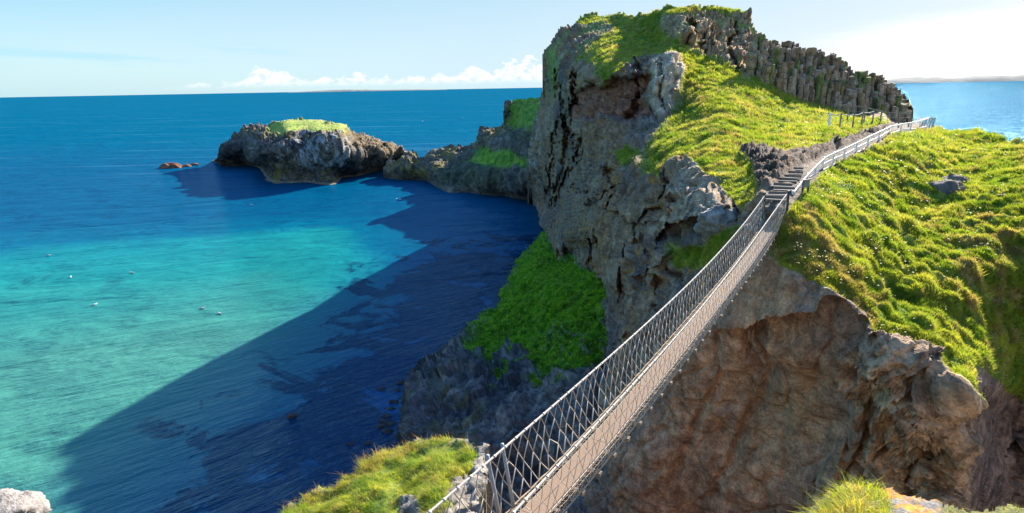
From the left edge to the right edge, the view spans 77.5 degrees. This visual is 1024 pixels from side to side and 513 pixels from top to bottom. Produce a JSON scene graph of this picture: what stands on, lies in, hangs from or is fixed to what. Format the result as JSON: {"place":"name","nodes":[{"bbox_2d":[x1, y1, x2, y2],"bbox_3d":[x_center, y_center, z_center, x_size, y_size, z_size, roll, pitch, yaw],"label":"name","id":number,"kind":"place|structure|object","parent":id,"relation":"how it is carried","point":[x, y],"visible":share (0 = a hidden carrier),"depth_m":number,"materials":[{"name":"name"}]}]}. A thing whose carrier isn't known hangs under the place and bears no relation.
{"place":"outdoors","nodes":[
{"label":"outdoors","id":0,"kind":"place"},
{"bbox_2d":[0,488,51,512],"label":"rock","id":1,"kind":"object","parent":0,"point":[16,501],"visible":1,"depth_m":9.27,"materials":[{"name":"stone"}]},
{"bbox_2d":[288,89,431,92],"bbox_3d":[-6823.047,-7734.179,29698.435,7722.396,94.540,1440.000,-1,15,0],"label":"hills","id":2,"kind":"structure","parent":0,"point":[361,90],"depth_m":29219.80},
{"bbox_2d":[288,437,491,512],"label":"cliff ledge","id":3,"kind":"object","parent":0,"point":[407,504],"visible":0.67,"depth_m":11.73,"materials":[{"name":"plant"}]},
{"bbox_2d":[279,428,477,512],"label":"grass","id":4,"kind":"structure","parent":3,"relation":"on","point":[428,489],"depth_m":11.92,"materials":[{"name":"green plant"}]},
{"bbox_2d":[0,81,1023,512],"bbox_3d":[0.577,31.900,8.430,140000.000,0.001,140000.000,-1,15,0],"label":"sea","id":5,"kind":"structure","parent":0,"point":[146,383],"depth_m":113.30,"materials":[{"name":"liquid"}]},
{"bbox_2d":[159,162,181,168],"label":"rock","id":6,"kind":"object","parent":5,"relation":"in","point":[169,165],"visible":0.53,"depth_m":292.96,"materials":[{"name":"brown stone"}]},
{"bbox_2d":[287,413,296,418],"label":"rock","id":7,"kind":"object","parent":5,"relation":"in","point":[291,415],"visible":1,"depth_m":66.86,"materials":[{"name":"grey stone"}]},
{"bbox_2d":[213,117,411,184],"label":"sea stack","id":8,"kind":"object","parent":5,"relation":"in","point":[301,149],"visible":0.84,"depth_m":243.83,"materials":[{"name":"grey stone"}]},
{"bbox_2d":[376,424,386,428],"bbox_3d":[-13.195,17.289,64.847,1.251,0.551,0.899,-1,15,0],"label":"rock","id":9,"kind":"object","parent":5,"relation":"in","point":[379,426],"visible":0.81,"depth_m":64.61,"materials":[{"name":"grey stone"}]},
{"bbox_2d":[379,419,389,422],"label":"rock","id":10,"kind":"object","parent":5,"relation":"in","point":[382,420],"visible":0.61,"depth_m":65.66,"materials":[{"name":"grey stone"}]},
{"bbox_2d":[381,413,391,417],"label":"rock","id":11,"kind":"object","parent":5,"relation":"in","point":[386,415],"visible":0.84,"depth_m":66.66,"materials":[{"name":"grey stone"}]},
{"bbox_2d":[381,428,392,433],"bbox_3d":[-12.529,17.522,63.863,1.483,0.637,1.027,-1,15,0],"label":"rock","id":12,"kind":"object","parent":5,"relation":"in","point":[386,431],"visible":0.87,"depth_m":63.60,"materials":[{"name":"grey stone"}]},
{"bbox_2d":[383,421,395,425],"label":"rock","id":13,"kind":"object","parent":5,"relation":"in","point":[389,423],"visible":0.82,"depth_m":65.09,"materials":[{"name":"grey stone"}]},
{"bbox_2d":[389,399,398,403],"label":"rock","id":14,"kind":"object","parent":5,"relation":"in","point":[396,401],"visible":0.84,"depth_m":69.61,"materials":[{"name":"grey stone"}]},
{"bbox_2d":[395,380,404,384],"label":"rock","id":15,"kind":"object","parent":5,"relation":"in","point":[401,382],"visible":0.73,"depth_m":74.11,"materials":[{"name":"grey stone"}]},
{"bbox_2d":[382,97,539,199],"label":"headland","id":16,"kind":"structure","parent":5,"relation":"in","point":[492,161],"depth_m":206.95,"materials":[{"name":"grey stone"}]},
{"bbox_2d":[395,232,608,512],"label":"green spur","id":17,"kind":"structure","parent":5,"relation":"in","point":[451,389],"depth_m":58.62,"materials":[{"name":"stone"}]},
{"bbox_2d":[458,230,607,392],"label":"meadow plants","id":18,"kind":"object","parent":17,"relation":"on","point":[525,332],"visible":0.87,"depth_m":79.49,"materials":[{"name":"green plant"}]},
{"bbox_2d":[0,0,1023,96],"label":"sky","id":19,"kind":"structure","parent":0,"point":[49,48],"materials":[{"name":"blue"}]},
{"bbox_2d":[527,4,1023,512],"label":"island","id":20,"kind":"structure","parent":0,"point":[787,382],"depth_m":38.40,"materials":[{"name":"grey stone"}]},
{"bbox_2d":[427,190,789,512],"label":"rope bridge","id":21,"kind":"structure","parent":20,"relation":"on","point":[548,497],"depth_m":15.14,"materials":[{"name":"metal"}]},
{"bbox_2d":[693,222,708,235],"bbox_3d":[12.098,-1.800,39.102,1.926,0.962,1.515,-1,15,0],"label":"rock","id":22,"kind":"object","parent":20,"relation":"on","point":[698,228],"visible":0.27,"depth_m":38.72,"materials":[{"name":"grey stone"}]},
{"bbox_2d":[697,205,738,231],"bbox_3d":[12.271,-2.307,37.489,2.271,1.503,2.248,-11,18,-34],"label":"rock","id":23,"kind":"object","parent":20,"relation":"on","point":[713,219],"visible":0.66,"depth_m":36.99,"materials":[{"name":"grey stone"}]},
{"bbox_2d":[766,167,803,200],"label":"wooden steps","id":24,"kind":"structure","parent":20,"relation":"on","point":[780,194],"depth_m":35.12,"materials":[{"name":"grey wood"}]},
{"bbox_2d":[574,3,1023,400],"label":"grass","id":25,"kind":"structure","parent":20,"relation":"on","point":[805,233],"depth_m":40.37,"materials":[{"name":"green plant"}]},
{"bbox_2d":[801,178,810,193],"bbox_3d":[15.689,-3.546,34.163,0.865,1.208,0.164,-13,19,-39],"label":"sign","id":26,"kind":"object","parent":20,"relation":"on","point":[805,183],"visible":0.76,"depth_m":33.96,"materials":[{"name":"white metal"}]},
{"bbox_2d":[623,45,1020,393],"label":"wildflowers","id":27,"kind":"object","parent":20,"relation":"on","point":[917,169],"visible":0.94,"depth_m":36.10,"materials":[{"name":"white plant"}]},
{"bbox_2d":[745,32,912,122],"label":"columnar cliff","id":28,"kind":"structure","parent":20,"relation":"on","point":[814,74],"depth_m":82.74,"materials":[{"name":"grey stone"}]},
{"bbox_2d":[827,110,874,127],"bbox_3d":[31.494,-12.597,58.605,7.500,1.390,0.808,-10,17,-32],"label":"fence","id":29,"kind":"object","parent":20,"relation":"on","point":[841,114],"visible":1,"depth_m":57.75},
{"bbox_2d":[791,117,928,194],"bbox_3d":[31.344,-9.466,54.619,1.246,2.528,54.533,11,19,37],"label":"white fence","id":30,"kind":"object","parent":20,"relation":"on","point":[814,169],"visible":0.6,"depth_m":47.94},
{"bbox_2d":[834,104,910,127],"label":"wire fence","id":31,"kind":"object","parent":20,"relation":"on","point":[881,111],"visible":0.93,"depth_m":65.21,"materials":[{"name":"grey metal"}]},
{"bbox_2d":[915,117,935,127],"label":"dark board screen","id":32,"kind":"object","parent":20,"relation":"on","point":[928,121],"visible":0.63,"depth_m":75.69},
{"bbox_2d":[927,179,965,194],"bbox_3d":[30.990,-4.494,45.622,3.752,2.017,2.703,-1,15,0],"label":"rock","id":33,"kind":"object","parent":20,"relation":"on","point":[947,186],"visible":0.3,"depth_m":44.81,"materials":[{"name":"grey stone"}]},
{"bbox_2d":[941,174,969,182],"bbox_3d":[33.506,-5.578,48.594,2.727,1.461,2.053,9,18,32],"label":"rock","id":34,"kind":"object","parent":20,"relation":"on","point":[960,178],"visible":0.28,"depth_m":48.06,"materials":[{"name":"grey stone"}]},
{"bbox_2d":[887,75,1023,82],"bbox_3d":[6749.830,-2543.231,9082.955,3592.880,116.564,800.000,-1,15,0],"label":"coast","id":35,"kind":"structure","parent":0,"point":[987,78],"depth_m":8833.95},
{"bbox_2d":[941,501,1023,512],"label":"grass","id":36,"kind":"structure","parent":0,"point":[992,509],"depth_m":5.78,"materials":[{"name":"green plant"}]},
{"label":"mainland","id":37,"kind":"structure","parent":0,"visible":0},
{"bbox_2d":[809,487,1023,512],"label":"lichened rock","id":38,"kind":"object","parent":37,"relation":"on","point":[909,504],"visible":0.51,"depth_m":5.76,"materials":[{"name":"rock"},{"name":"lichen"}]},
{"bbox_2d":[785,464,907,512],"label":"grass tuft","id":39,"kind":"object","parent":38,"relation":"on","point":[859,502],"visible":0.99,"depth_m":5.45,"materials":[{"name":"green plant"}]}
]}

